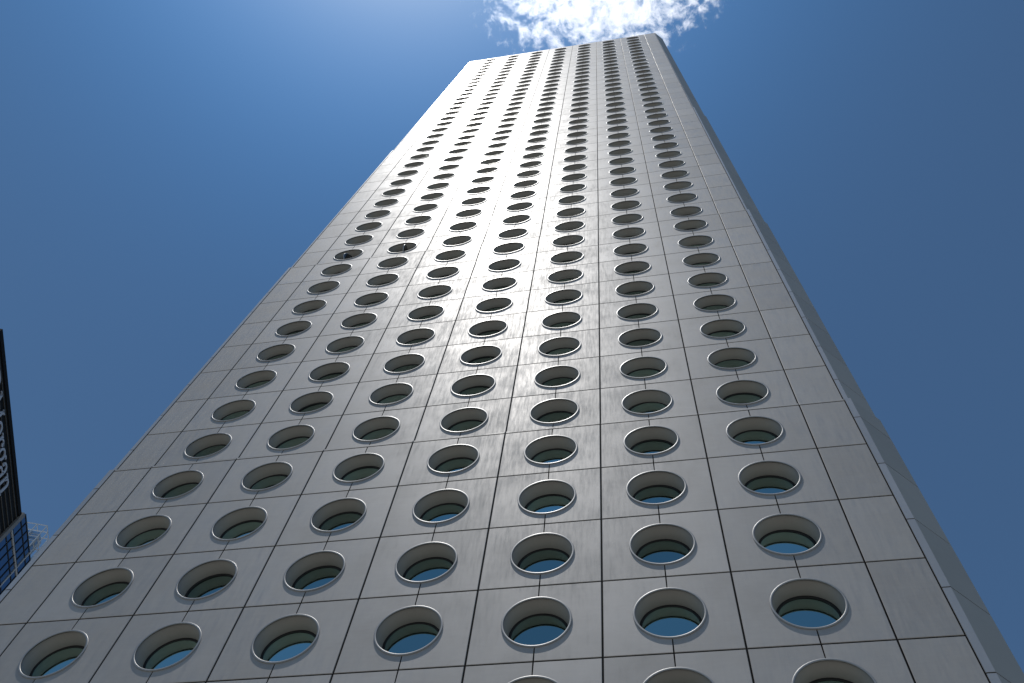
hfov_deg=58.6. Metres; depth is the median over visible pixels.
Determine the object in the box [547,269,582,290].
window
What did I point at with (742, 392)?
window
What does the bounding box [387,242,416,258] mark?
window
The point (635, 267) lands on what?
window
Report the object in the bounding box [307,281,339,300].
window
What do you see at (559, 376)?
window
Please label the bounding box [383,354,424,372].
window
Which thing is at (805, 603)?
window
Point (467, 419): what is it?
window
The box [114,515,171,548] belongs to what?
window
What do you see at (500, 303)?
window
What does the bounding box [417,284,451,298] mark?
window
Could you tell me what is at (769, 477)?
window
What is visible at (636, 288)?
window
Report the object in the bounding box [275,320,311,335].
window
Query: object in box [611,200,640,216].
window
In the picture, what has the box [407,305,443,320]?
window
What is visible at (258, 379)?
window
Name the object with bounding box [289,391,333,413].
window
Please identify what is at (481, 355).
window
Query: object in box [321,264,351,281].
window
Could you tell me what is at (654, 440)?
window
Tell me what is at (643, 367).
window
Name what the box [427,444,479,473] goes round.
window
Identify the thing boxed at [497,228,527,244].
window
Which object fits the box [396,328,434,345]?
window
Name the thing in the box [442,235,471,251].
window
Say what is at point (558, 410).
window
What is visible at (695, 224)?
window
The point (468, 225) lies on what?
window
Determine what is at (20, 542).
office building
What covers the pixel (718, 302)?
window
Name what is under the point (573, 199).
window
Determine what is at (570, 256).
window
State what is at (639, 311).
window
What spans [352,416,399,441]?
window
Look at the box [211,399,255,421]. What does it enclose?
window
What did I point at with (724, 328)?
window
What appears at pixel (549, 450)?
window
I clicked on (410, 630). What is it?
window
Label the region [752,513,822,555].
window
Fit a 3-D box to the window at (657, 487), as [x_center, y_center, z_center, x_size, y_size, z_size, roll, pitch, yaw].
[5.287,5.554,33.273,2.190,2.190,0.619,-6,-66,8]
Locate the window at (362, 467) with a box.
[333,453,384,482]
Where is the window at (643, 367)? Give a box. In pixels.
[620,356,666,378]
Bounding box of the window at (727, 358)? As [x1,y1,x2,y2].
[707,347,756,368]
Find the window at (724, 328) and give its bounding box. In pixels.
[700,319,745,337]
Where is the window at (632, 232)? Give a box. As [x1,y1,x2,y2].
[612,227,645,245]
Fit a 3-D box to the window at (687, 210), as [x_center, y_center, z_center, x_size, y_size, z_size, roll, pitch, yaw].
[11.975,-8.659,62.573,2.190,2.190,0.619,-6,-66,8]
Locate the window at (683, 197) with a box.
[667,193,697,209]
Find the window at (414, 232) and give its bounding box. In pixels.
[396,228,424,243]
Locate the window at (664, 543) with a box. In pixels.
[629,523,695,564]
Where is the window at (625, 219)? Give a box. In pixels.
[612,213,642,229]
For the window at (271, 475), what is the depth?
39.16 m
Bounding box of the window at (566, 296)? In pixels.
[544,289,582,304]
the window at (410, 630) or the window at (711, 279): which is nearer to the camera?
the window at (410, 630)
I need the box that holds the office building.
[0,329,48,594]
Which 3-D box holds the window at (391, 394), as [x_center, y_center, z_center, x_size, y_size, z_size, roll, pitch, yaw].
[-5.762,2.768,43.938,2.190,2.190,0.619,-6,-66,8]
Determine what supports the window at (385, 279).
in the office tower
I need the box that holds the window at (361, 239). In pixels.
[345,235,372,250]
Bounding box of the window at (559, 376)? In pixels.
[534,365,579,387]
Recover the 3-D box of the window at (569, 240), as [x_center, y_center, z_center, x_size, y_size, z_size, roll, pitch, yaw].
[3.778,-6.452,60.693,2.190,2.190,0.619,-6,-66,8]
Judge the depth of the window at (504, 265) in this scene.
59.06 m
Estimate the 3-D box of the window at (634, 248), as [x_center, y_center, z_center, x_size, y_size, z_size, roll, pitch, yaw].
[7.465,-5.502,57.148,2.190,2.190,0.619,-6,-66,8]
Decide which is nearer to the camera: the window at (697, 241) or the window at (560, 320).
the window at (560, 320)
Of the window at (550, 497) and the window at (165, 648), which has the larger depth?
the window at (550, 497)
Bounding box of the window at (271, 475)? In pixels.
[241,462,292,490]
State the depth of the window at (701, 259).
54.36 m
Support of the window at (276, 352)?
in the office tower
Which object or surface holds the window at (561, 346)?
in the office tower
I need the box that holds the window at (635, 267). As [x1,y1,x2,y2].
[614,261,650,282]
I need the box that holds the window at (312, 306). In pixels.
[292,299,326,313]
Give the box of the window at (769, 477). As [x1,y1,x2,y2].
[738,460,801,494]
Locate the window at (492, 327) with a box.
[468,320,507,336]
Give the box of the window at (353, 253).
[333,249,362,264]
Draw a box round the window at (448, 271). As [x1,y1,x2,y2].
[426,266,459,285]
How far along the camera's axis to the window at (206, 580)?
33.12 m
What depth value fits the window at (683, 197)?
66.31 m
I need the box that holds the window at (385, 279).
[366,273,398,286]
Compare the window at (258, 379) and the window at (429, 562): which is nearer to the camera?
the window at (429, 562)
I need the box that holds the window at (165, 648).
[132,622,201,671]
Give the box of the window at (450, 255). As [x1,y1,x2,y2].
[434,249,465,267]
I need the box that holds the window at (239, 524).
[211,506,267,540]
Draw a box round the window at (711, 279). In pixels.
[688,272,727,287]
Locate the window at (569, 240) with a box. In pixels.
[552,235,584,252]
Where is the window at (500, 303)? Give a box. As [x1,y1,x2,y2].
[475,297,512,312]
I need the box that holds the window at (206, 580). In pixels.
[175,559,237,599]
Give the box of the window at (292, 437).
[267,424,314,449]
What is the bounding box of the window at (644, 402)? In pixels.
[621,389,672,414]
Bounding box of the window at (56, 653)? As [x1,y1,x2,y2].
[18,630,88,678]
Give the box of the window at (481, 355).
[460,345,501,364]
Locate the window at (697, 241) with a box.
[678,235,713,254]
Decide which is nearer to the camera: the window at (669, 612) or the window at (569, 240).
the window at (669, 612)
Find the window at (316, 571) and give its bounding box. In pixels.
[283,550,345,591]
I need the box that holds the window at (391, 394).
[369,383,413,404]
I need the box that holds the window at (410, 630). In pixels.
[374,605,442,655]
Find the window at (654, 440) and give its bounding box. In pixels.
[623,426,678,454]
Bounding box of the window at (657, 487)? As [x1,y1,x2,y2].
[626,470,686,504]
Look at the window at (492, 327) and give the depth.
50.08 m
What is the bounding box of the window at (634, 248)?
[613,243,647,262]
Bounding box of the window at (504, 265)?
[487,259,520,278]
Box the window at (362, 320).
[340,313,376,328]
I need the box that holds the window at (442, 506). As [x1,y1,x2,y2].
[412,489,469,523]
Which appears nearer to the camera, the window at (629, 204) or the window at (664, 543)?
the window at (664, 543)
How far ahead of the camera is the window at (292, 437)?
42.19 m
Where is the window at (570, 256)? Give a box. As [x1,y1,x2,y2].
[550,251,583,270]
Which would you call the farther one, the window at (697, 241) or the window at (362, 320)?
the window at (697, 241)
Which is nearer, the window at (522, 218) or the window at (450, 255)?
the window at (450, 255)
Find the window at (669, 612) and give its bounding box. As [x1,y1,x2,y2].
[633,587,706,638]
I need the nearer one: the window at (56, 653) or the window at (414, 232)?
the window at (56, 653)
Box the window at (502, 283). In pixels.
[481,277,516,298]
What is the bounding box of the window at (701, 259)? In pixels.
[682,253,719,273]
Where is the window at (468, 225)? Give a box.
[449,221,477,236]
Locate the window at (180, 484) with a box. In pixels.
[152,470,203,499]
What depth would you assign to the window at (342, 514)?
35.58 m
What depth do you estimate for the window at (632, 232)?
60.89 m
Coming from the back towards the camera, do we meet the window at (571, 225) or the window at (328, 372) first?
the window at (571, 225)
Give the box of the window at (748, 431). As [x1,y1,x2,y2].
[726,416,783,445]
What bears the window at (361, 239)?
in the office tower
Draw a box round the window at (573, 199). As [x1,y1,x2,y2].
[558,195,585,209]
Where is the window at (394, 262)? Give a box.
[377,257,408,274]
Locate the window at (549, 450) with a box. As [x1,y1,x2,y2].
[524,435,577,464]
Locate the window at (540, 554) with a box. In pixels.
[510,533,573,574]
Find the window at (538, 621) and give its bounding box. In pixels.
[501,597,571,647]
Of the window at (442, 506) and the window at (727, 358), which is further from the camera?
the window at (727, 358)
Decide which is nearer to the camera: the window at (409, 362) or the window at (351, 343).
the window at (409, 362)
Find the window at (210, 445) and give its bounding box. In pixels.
[184,433,231,458]
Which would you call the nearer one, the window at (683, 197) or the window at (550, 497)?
the window at (550, 497)
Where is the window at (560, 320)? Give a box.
[541,311,581,328]
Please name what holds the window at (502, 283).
in the office tower
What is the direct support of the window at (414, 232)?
in the office tower
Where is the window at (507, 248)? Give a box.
[493,242,524,260]
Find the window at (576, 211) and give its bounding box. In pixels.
[556,207,585,223]
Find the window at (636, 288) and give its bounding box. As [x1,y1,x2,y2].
[615,281,654,295]
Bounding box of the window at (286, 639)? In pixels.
[251,614,319,663]
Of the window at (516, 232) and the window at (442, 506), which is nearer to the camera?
the window at (442, 506)
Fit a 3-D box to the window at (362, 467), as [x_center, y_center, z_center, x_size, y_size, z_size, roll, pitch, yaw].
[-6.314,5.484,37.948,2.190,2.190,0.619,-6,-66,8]
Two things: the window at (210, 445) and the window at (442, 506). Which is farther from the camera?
the window at (210, 445)
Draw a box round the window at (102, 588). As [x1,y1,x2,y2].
[71,567,133,607]
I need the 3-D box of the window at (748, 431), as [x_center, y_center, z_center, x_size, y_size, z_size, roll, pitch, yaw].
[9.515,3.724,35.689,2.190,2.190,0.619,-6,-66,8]
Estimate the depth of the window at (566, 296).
52.49 m
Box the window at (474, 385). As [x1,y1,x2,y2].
[450,374,495,396]
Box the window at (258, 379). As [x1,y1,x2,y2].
[235,370,276,389]
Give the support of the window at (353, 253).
in the office tower
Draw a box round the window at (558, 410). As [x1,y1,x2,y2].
[529,398,578,423]
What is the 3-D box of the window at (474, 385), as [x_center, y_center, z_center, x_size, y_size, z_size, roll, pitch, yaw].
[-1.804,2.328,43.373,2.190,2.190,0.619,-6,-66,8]
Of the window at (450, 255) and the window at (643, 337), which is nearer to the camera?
the window at (643, 337)
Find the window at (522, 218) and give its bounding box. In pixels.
[502,214,530,229]
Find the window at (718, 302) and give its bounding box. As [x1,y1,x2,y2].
[693,294,735,310]
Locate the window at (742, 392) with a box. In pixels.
[716,380,768,404]
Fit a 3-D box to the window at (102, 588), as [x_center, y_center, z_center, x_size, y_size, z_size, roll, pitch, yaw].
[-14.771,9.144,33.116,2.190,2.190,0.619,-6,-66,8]
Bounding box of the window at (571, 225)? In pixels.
[554,221,584,237]
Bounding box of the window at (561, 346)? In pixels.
[538,337,580,355]
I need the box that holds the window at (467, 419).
[440,407,487,432]
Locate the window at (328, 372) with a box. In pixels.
[308,362,349,381]
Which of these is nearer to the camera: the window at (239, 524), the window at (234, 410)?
the window at (239, 524)
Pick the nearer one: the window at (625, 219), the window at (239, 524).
the window at (239, 524)
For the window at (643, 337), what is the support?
in the office tower
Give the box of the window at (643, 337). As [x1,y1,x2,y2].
[618,328,661,346]
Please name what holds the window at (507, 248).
in the office tower
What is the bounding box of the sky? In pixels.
[0,0,1023,672]
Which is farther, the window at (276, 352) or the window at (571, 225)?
the window at (571, 225)
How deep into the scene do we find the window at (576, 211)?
67.45 m
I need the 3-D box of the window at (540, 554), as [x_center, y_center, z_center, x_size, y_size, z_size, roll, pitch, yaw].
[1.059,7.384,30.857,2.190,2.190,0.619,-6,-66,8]
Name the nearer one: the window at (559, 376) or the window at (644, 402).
the window at (644, 402)
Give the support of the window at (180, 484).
in the office tower
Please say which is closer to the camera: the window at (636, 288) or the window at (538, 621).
the window at (538, 621)
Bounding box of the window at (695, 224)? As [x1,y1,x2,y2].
[674,219,707,237]
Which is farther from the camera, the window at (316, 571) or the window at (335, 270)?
the window at (335, 270)
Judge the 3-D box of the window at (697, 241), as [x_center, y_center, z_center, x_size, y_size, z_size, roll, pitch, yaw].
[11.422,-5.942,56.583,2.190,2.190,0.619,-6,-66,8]
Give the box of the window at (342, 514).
[310,498,366,531]
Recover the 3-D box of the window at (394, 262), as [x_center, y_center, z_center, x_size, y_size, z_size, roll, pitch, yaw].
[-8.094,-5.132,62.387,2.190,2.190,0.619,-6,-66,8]
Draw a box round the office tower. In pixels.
[0,33,1023,682]
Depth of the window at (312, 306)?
57.76 m
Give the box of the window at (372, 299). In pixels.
[354,292,388,306]
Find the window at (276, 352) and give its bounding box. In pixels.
[256,344,294,360]
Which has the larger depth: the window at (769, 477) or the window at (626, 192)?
the window at (626, 192)
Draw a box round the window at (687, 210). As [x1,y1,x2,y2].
[670,206,701,222]
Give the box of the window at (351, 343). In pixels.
[325,336,364,353]
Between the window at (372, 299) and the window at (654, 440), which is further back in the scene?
the window at (372, 299)
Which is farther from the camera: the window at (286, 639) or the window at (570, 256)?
the window at (570, 256)
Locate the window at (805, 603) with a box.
[770,578,847,629]
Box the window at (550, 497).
[517,480,575,514]
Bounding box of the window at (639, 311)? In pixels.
[617,303,657,319]
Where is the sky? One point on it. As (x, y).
(164, 164)
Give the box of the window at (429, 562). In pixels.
[395,542,457,582]
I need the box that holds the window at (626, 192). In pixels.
[610,188,638,202]
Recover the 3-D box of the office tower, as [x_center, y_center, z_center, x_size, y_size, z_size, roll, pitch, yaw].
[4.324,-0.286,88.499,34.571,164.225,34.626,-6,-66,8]
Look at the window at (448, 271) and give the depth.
59.61 m

